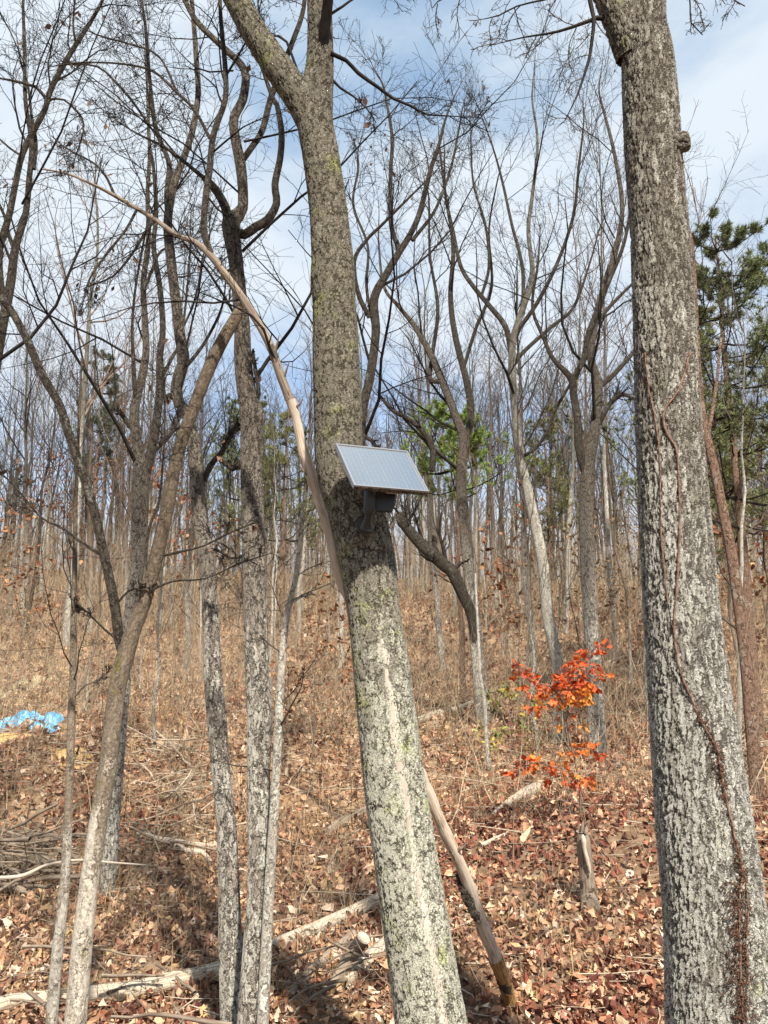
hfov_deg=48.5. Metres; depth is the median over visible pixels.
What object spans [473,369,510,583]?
woodland tree
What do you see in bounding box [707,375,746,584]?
woodland tree
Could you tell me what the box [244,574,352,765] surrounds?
beech sapling
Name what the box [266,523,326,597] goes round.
shrub
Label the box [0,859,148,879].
fallen branch
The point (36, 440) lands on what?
slender tree
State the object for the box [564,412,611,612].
slender tree
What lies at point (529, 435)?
woodland tree
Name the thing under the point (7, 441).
woodland tree
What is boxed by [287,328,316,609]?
woodland tree
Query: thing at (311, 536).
slender tree
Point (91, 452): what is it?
woodland tree
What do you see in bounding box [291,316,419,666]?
woodland tree
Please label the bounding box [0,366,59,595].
woodland tree
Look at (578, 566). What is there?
shrub
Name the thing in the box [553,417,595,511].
woodland tree
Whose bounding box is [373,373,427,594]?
woodland tree
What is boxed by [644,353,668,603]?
vine
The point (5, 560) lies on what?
shrub
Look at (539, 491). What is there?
slender tree
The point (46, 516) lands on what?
woodland tree
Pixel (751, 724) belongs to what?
red barked pine
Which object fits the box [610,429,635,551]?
woodland tree
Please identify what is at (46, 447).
woodland tree
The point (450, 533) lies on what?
woodland tree
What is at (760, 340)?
woodland tree
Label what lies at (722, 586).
shrub
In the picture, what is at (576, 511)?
woodland tree
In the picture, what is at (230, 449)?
pine tree
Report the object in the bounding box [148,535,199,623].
shrub
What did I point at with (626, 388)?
woodland tree
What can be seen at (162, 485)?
slender tree
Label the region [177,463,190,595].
slender tree
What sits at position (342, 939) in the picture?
thin log
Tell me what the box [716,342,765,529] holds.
slender tree
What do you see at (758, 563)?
shrub
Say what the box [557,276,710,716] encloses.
slender tree
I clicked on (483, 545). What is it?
slender tree
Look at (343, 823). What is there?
fallen branch
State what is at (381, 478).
solar panel
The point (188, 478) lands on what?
slender tree
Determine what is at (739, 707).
slender tree
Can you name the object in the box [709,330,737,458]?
woodland tree
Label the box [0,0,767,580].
sky
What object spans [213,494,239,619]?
slender tree
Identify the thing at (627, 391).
slender tree
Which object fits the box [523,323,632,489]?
woodland tree
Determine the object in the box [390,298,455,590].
woodland tree
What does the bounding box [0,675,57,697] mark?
earth bank
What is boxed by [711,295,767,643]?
slender tree
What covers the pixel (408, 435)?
woodland tree
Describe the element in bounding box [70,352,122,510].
slender tree
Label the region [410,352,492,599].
woodland tree
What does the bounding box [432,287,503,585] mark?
woodland tree
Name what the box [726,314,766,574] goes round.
woodland tree
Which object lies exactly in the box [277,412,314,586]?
slender tree
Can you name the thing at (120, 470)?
woodland tree
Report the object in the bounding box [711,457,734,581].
slender tree
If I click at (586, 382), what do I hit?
woodland tree
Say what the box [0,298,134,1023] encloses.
slim pole tree
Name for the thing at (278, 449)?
woodland tree
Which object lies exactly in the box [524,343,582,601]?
woodland tree
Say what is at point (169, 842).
brush pile
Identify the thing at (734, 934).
rootlets
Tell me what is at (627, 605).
shrub
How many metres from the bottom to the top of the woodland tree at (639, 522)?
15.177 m
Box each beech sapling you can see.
[0,479,82,660]
[129,450,241,602]
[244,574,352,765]
[429,480,552,678]
[711,480,767,670]
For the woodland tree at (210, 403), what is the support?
on the ground at (484, 869)
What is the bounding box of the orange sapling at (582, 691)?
[499,639,614,814]
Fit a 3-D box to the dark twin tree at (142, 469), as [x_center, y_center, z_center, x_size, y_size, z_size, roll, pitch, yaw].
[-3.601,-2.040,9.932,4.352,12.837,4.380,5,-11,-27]
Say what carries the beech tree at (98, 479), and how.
on the ground at (484, 869)
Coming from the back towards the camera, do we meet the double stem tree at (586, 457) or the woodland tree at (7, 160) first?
the woodland tree at (7, 160)
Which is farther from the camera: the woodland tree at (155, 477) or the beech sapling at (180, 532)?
the woodland tree at (155, 477)
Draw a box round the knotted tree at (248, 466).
[0,0,471,1023]
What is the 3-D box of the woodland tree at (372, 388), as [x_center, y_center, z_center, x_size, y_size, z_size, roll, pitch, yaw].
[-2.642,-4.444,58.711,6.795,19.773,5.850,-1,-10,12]
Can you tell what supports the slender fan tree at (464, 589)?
on the ground at (484, 869)
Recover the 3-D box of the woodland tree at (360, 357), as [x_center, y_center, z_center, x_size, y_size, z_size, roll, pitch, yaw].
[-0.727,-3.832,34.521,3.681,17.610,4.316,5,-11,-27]
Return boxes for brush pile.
[0,765,122,912]
[0,910,392,1023]
[98,705,247,869]
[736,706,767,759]
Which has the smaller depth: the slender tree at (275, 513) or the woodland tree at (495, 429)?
the slender tree at (275, 513)
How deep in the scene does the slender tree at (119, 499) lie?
46.32 m
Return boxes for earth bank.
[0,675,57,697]
[0,733,36,743]
[54,748,94,769]
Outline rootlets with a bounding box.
[687,701,761,1023]
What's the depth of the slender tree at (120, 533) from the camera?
29.44 m
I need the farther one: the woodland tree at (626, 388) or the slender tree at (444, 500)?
the woodland tree at (626, 388)
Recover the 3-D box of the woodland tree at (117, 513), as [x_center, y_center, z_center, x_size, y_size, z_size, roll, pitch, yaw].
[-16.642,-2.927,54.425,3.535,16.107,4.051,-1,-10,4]
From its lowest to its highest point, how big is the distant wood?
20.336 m
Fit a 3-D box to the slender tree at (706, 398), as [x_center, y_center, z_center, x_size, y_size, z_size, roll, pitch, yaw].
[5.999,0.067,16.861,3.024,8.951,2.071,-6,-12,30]
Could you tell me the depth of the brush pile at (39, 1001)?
6.33 m
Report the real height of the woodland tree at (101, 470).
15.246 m
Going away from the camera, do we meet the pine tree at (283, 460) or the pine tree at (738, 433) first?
the pine tree at (738, 433)
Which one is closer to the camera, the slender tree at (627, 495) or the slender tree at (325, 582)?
the slender tree at (627, 495)
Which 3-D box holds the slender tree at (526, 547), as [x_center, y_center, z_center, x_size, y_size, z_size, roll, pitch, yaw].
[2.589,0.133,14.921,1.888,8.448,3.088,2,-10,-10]
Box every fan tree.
[297,66,541,727]
[396,0,626,744]
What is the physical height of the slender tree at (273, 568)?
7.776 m
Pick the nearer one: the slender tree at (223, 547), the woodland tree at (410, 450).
the slender tree at (223, 547)
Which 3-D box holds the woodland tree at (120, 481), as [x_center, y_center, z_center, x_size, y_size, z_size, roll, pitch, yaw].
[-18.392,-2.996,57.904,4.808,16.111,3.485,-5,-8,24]
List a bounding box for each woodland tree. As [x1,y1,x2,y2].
[0,137,20,274]
[0,219,43,392]
[0,250,78,629]
[0,300,72,620]
[0,309,53,490]
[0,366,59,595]
[0,400,20,465]
[1,339,52,560]
[13,302,85,595]
[13,354,95,570]
[14,323,97,634]
[18,356,74,596]
[22,237,129,631]
[26,65,180,646]
[45,377,78,568]
[52,360,117,623]
[60,336,120,584]
[64,381,124,592]
[86,412,115,569]
[88,360,137,579]
[92,412,104,584]
[93,353,127,576]
[93,407,128,589]
[97,253,170,604]
[97,350,152,570]
[98,388,165,620]
[101,381,145,543]
[121,147,215,629]
[123,365,155,562]
[128,306,198,627]
[143,356,193,575]
[150,423,185,542]
[154,306,223,597]
[172,335,226,600]
[182,285,268,669]
[183,371,215,573]
[184,358,233,461]
[200,336,280,609]
[206,397,239,567]
[219,379,275,457]
[263,350,305,555]
[263,363,305,588]
[265,395,289,555]
[268,419,291,571]
[278,390,308,553]
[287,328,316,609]
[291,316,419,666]
[292,301,314,632]
[305,370,335,601]
[352,241,430,421]
[357,310,394,445]
[360,187,462,652]
[366,335,436,590]
[366,412,389,446]
[369,418,402,524]
[373,289,483,671]
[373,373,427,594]
[377,336,461,583]
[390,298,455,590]
[400,308,500,530]
[403,314,503,573]
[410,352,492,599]
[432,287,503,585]
[439,366,493,617]
[440,388,465,580]
[447,309,536,587]
[452,313,541,611]
[461,288,552,608]
[465,185,591,672]
[472,213,631,633]
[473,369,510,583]
[477,379,513,545]
[480,379,512,524]
[501,373,568,504]
[510,379,549,513]
[523,308,576,552]
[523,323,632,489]
[523,335,570,554]
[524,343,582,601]
[524,359,570,584]
[534,38,632,659]
[534,266,599,594]
[539,368,583,563]
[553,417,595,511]
[554,257,633,457]
[559,348,631,603]
[562,443,579,573]
[568,423,577,574]
[603,417,634,578]
[607,407,633,571]
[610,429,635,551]
[614,272,713,618]
[614,408,638,525]
[615,335,635,453]
[706,200,767,426]
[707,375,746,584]
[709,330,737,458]
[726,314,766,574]
[738,369,765,555]
[745,289,767,420]
[747,340,766,428]
[752,342,767,478]
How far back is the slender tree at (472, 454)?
36.41 m
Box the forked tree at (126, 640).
[0,228,288,1023]
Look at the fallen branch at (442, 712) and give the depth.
17.57 m
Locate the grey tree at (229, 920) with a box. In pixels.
[19,0,293,1023]
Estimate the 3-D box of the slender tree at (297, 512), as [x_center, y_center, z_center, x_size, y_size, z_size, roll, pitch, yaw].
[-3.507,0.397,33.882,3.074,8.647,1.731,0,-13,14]
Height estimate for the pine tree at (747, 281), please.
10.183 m
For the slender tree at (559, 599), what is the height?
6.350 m
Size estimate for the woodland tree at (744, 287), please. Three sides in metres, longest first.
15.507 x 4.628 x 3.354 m
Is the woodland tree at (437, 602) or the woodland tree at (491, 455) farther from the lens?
the woodland tree at (491, 455)
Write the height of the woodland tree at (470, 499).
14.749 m
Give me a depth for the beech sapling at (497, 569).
23.02 m
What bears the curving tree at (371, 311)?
on the ground at (484, 869)
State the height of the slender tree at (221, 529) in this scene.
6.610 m
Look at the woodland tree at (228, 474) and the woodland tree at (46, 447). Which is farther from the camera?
the woodland tree at (46, 447)
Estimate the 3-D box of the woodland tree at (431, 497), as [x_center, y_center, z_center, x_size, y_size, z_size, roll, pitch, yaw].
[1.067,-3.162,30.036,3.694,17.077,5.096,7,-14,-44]
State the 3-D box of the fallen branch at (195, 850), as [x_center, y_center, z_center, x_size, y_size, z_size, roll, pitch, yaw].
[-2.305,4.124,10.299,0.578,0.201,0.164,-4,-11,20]
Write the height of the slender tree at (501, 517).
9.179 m
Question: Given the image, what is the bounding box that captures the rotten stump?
[576,820,599,914]
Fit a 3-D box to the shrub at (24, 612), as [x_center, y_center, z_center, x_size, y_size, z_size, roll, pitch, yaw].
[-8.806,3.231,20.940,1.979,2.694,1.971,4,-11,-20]
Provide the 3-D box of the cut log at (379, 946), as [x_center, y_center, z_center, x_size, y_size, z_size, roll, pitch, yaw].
[-0.117,3.635,6.921,0.182,0.178,0.917,-4,-11,24]
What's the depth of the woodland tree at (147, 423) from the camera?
58.00 m
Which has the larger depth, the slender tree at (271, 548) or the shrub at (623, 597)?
the slender tree at (271, 548)
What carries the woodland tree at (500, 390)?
on the ground at (484, 869)
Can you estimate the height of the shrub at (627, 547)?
4.976 m
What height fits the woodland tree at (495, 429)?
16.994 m
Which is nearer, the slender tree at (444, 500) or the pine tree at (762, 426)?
the pine tree at (762, 426)
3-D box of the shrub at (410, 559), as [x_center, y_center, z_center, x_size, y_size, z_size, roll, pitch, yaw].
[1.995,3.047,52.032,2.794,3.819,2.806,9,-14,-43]
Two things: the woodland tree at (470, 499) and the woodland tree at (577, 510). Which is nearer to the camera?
the woodland tree at (470, 499)
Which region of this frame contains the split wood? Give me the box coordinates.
[581,835,590,873]
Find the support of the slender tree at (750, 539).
on the ground at (484, 869)
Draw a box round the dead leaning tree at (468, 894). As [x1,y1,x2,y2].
[0,0,516,1005]
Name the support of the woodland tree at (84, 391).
on the ground at (484, 869)
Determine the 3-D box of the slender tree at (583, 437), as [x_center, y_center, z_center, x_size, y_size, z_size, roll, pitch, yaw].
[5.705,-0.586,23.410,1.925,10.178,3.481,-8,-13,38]
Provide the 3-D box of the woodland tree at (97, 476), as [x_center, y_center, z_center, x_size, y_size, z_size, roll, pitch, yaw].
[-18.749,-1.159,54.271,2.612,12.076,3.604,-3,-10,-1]
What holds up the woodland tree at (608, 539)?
on the ground at (484, 869)
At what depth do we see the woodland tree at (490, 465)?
39.33 m
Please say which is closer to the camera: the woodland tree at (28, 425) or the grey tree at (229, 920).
the grey tree at (229, 920)
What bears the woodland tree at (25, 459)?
on the ground at (484, 869)
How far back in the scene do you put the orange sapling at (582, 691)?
9.63 m
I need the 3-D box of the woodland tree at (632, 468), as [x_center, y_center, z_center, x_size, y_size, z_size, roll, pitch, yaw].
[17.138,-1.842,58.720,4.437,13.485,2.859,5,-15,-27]
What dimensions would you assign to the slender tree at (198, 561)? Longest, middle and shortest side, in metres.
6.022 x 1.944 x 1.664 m
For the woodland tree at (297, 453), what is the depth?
65.19 m
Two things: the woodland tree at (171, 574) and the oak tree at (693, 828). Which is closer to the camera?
the oak tree at (693, 828)
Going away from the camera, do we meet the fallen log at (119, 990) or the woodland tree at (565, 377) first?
the fallen log at (119, 990)
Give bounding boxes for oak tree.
[223,0,497,1023]
[423,0,767,1023]
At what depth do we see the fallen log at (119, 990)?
6.62 m
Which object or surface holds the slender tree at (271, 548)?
on the ground at (484, 869)
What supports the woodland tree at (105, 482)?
on the ground at (484, 869)
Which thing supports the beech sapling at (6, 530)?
on the ground at (484, 869)
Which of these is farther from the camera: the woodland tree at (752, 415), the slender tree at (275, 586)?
the woodland tree at (752, 415)
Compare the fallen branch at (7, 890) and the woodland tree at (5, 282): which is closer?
the fallen branch at (7, 890)
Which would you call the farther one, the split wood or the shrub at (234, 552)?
the shrub at (234, 552)
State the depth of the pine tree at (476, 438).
21.18 m
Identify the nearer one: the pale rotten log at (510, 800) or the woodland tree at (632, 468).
the pale rotten log at (510, 800)
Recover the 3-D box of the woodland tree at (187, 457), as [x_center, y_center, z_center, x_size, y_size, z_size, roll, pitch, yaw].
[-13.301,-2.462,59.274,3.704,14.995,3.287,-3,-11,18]
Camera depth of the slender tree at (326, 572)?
31.15 m
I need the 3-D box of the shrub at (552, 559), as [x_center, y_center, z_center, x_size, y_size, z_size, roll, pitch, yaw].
[6.325,2.084,34.722,3.195,4.368,3.209,-3,-10,17]
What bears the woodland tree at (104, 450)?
on the ground at (484, 869)
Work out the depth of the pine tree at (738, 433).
21.68 m
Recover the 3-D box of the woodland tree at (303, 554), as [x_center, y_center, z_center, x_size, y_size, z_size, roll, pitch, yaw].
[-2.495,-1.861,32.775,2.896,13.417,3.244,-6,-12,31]
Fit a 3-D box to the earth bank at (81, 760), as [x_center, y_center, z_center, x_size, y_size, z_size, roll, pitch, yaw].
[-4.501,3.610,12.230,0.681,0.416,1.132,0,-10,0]
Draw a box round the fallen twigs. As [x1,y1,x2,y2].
[0,687,767,1023]
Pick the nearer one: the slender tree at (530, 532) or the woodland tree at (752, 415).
the slender tree at (530, 532)
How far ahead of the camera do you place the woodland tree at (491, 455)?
60.98 m
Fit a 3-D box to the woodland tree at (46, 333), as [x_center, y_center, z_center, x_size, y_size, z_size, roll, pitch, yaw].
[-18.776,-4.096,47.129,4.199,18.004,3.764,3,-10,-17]
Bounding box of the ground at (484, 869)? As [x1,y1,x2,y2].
[0,571,767,1023]
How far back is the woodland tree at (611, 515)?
39.68 m
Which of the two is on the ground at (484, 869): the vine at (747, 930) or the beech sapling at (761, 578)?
the beech sapling at (761, 578)
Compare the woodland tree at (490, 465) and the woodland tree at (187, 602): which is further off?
the woodland tree at (490, 465)
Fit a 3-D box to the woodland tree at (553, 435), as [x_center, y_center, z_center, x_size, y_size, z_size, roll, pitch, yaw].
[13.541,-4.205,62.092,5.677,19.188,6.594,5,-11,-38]
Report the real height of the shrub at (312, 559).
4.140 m
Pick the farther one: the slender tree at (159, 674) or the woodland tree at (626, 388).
the woodland tree at (626, 388)
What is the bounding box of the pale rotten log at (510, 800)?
[491,782,540,815]
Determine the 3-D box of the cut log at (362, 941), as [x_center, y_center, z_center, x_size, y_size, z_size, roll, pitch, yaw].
[-0.267,3.453,6.576,0.316,0.399,0.174,0,-10,0]
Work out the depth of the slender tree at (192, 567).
32.68 m
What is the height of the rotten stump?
0.773 m
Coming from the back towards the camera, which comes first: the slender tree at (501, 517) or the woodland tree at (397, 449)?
the woodland tree at (397, 449)
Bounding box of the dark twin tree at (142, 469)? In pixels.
[0,0,260,896]
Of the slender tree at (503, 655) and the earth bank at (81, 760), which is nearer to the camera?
the earth bank at (81, 760)
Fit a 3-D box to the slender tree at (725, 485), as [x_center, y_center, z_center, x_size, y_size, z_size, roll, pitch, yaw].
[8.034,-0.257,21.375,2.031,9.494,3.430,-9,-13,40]
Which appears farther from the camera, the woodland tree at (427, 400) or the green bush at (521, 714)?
the woodland tree at (427, 400)
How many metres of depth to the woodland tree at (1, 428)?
51.25 m
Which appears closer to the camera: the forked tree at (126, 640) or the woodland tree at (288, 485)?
the forked tree at (126, 640)
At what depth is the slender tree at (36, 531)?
55.08 m
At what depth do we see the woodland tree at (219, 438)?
70.01 m
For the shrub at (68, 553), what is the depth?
40.64 m
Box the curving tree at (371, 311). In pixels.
[185,1,587,447]
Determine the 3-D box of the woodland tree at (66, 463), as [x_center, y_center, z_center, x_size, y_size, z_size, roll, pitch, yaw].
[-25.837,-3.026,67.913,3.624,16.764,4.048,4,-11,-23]
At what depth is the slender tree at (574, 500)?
29.20 m
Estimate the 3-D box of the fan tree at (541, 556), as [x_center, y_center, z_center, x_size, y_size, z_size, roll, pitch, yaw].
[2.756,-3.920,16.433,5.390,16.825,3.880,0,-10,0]
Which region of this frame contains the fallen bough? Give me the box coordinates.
[0,849,60,867]
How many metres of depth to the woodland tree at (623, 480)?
70.45 m
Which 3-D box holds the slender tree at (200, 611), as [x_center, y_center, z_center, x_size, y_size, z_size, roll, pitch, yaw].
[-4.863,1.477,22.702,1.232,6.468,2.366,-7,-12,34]
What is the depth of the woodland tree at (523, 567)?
24.45 m
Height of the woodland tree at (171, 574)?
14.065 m
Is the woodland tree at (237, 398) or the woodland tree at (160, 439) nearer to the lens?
the woodland tree at (160, 439)
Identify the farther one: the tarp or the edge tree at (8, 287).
the tarp
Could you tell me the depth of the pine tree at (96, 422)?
41.46 m
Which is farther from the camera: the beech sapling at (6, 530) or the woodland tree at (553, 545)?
the woodland tree at (553, 545)
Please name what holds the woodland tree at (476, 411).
on the ground at (484, 869)
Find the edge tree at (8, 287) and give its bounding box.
[0,0,221,421]
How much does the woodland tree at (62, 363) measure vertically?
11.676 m
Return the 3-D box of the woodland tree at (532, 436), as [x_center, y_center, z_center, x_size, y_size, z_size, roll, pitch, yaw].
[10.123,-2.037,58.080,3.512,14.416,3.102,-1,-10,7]
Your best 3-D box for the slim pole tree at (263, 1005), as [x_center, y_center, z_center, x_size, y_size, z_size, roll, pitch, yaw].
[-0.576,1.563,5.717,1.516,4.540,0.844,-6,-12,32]
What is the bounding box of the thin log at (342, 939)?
[289,929,356,992]
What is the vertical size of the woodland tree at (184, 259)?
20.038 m
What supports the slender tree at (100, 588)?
on the ground at (484, 869)
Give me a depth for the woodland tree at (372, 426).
61.02 m
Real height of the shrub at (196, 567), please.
4.304 m
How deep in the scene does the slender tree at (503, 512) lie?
48.18 m
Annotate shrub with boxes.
[0,532,17,595]
[1,537,58,591]
[1,592,67,689]
[36,521,98,582]
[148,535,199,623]
[167,531,234,599]
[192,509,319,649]
[198,522,241,585]
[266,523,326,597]
[291,532,325,590]
[399,540,429,590]
[479,498,640,680]
[480,555,534,602]
[504,513,579,593]
[578,568,642,680]
[579,508,641,603]
[596,565,642,629]
[614,522,727,618]
[714,515,767,603]
[717,564,726,607]
[749,531,767,593]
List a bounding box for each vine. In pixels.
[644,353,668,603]
[662,352,744,1023]
[745,881,749,983]
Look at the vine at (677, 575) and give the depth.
4.18 m
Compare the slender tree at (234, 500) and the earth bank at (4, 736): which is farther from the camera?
the slender tree at (234, 500)
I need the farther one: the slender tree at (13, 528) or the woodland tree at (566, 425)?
the woodland tree at (566, 425)
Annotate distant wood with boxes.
[0,324,767,594]
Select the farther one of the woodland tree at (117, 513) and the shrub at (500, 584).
the woodland tree at (117, 513)
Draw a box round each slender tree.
[0,452,23,552]
[3,489,23,596]
[6,335,75,552]
[30,494,49,562]
[41,291,178,710]
[58,440,100,536]
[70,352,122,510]
[92,293,169,688]
[102,269,172,596]
[102,385,190,630]
[108,437,130,582]
[130,345,233,756]
[156,429,189,579]
[158,459,237,681]
[171,437,234,628]
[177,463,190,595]
[180,414,222,577]
[185,481,219,630]
[207,481,239,611]
[213,366,317,719]
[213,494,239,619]
[216,504,242,625]
[218,454,238,584]
[233,434,300,578]
[263,443,318,626]
[264,502,280,611]
[265,463,299,661]
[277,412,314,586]
[283,439,320,598]
[309,534,344,649]
[310,505,330,640]
[366,408,383,446]
[398,494,420,588]
[408,403,471,605]
[423,400,538,771]
[438,429,511,578]
[466,381,548,667]
[470,470,506,633]
[471,305,580,752]
[483,489,520,656]
[488,469,518,586]
[489,440,599,633]
[493,334,603,665]
[511,468,543,587]
[530,119,634,683]
[538,358,594,638]
[548,311,621,553]
[548,387,590,600]
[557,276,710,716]
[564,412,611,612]
[601,294,756,531]
[601,307,637,500]
[613,96,754,658]
[613,470,637,511]
[631,218,767,746]
[701,355,750,564]
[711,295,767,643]
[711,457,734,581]
[712,300,767,616]
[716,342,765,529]
[742,455,767,607]
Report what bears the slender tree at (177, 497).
on the ground at (484, 869)
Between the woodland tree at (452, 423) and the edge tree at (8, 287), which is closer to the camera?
the edge tree at (8, 287)
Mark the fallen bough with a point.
(46, 858)
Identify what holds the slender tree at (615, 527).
on the ground at (484, 869)
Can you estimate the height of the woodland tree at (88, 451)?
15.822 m
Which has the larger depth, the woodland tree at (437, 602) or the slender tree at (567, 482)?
the slender tree at (567, 482)
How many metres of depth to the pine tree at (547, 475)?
30.36 m
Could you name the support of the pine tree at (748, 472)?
on the ground at (484, 869)
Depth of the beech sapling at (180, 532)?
30.13 m
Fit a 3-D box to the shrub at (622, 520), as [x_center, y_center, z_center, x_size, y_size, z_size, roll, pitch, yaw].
[9.896,2.004,32.675,3.489,4.769,3.503,8,-13,-37]
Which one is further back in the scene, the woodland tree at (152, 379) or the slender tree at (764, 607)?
the woodland tree at (152, 379)
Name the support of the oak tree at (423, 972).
on the ground at (484, 869)
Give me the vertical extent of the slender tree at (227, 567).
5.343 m
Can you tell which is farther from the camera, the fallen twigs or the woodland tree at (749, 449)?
the woodland tree at (749, 449)
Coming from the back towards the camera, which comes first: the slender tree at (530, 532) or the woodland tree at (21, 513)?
the slender tree at (530, 532)
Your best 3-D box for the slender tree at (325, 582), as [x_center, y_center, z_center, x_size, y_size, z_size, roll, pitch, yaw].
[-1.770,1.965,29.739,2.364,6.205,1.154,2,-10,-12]
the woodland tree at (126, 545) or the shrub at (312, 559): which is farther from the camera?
the shrub at (312, 559)
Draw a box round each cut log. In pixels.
[329,932,369,980]
[342,937,385,987]
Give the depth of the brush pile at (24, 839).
9.06 m
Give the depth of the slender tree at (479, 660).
14.20 m
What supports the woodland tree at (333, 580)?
on the ground at (484, 869)
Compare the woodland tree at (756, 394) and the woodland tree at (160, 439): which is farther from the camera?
the woodland tree at (756, 394)
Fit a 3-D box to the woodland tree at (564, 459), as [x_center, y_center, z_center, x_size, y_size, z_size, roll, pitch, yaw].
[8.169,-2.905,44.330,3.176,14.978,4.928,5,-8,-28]
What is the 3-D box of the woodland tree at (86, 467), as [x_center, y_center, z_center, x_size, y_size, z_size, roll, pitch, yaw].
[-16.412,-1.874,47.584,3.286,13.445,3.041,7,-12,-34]
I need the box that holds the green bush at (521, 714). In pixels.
[473,681,545,761]
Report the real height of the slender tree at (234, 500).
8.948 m
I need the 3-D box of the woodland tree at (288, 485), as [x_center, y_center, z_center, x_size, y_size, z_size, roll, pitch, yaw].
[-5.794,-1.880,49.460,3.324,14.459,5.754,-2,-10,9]
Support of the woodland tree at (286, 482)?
on the ground at (484, 869)
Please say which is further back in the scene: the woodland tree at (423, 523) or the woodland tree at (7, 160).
the woodland tree at (423, 523)
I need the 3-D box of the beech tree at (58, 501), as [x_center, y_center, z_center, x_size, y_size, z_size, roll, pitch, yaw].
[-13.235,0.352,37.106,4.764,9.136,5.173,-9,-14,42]
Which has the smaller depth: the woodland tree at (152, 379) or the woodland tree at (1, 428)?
the woodland tree at (152, 379)
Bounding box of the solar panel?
[335,443,428,533]
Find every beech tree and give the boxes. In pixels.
[5,417,132,580]
[41,396,187,602]
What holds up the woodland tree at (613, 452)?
on the ground at (484, 869)
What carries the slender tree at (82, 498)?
on the ground at (484, 869)
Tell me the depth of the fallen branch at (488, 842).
9.18 m
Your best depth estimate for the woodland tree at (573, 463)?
30.66 m
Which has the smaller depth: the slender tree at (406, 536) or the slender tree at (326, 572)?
the slender tree at (326, 572)
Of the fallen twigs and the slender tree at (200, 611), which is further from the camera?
the slender tree at (200, 611)
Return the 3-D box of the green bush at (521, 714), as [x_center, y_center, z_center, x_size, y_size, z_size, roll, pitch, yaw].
[2.133,3.529,14.133,1.080,1.439,0.924,3,-10,-15]
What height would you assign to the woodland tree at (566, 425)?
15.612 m
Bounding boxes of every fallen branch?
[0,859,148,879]
[0,882,26,894]
[175,843,212,863]
[324,807,366,832]
[417,699,474,723]
[480,832,506,846]
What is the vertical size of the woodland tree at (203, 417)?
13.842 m
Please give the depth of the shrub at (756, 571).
29.25 m
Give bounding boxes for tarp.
[0,709,64,733]
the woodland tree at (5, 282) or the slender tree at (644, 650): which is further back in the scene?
the woodland tree at (5, 282)
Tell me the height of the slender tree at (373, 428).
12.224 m
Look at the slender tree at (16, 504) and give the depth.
48.45 m
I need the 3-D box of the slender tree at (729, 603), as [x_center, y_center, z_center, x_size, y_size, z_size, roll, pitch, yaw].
[6.000,-2.681,17.179,2.578,14.450,5.002,-7,-12,36]
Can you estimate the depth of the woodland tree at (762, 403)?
35.39 m
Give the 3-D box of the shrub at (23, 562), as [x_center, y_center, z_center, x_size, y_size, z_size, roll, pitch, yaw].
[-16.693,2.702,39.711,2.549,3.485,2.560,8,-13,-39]
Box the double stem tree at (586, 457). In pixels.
[441,3,724,760]
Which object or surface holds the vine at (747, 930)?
attached to the oak tree at (693, 828)
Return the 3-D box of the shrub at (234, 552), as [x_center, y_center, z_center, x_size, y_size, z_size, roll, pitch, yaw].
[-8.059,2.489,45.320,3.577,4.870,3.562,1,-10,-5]
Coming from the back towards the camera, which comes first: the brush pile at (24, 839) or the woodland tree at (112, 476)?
the woodland tree at (112, 476)
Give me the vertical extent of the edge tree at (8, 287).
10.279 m
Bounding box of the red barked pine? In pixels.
[595,91,767,798]
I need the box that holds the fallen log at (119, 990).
[0,893,379,1013]
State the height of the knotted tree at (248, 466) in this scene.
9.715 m
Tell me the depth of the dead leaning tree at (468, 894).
5.71 m
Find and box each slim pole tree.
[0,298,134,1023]
[196,404,405,1023]
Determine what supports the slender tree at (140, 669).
on the ground at (484, 869)
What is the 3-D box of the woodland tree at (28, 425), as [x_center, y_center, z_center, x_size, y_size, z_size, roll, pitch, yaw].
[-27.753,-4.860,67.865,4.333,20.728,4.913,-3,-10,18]
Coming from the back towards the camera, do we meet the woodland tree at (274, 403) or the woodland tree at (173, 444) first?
the woodland tree at (274, 403)
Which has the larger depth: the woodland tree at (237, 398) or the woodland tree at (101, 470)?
the woodland tree at (101, 470)
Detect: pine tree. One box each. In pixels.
[72,345,127,603]
[177,395,313,623]
[210,409,323,628]
[400,397,543,692]
[497,403,596,603]
[551,207,767,744]
[616,304,767,543]
[706,410,767,561]
[708,297,767,548]

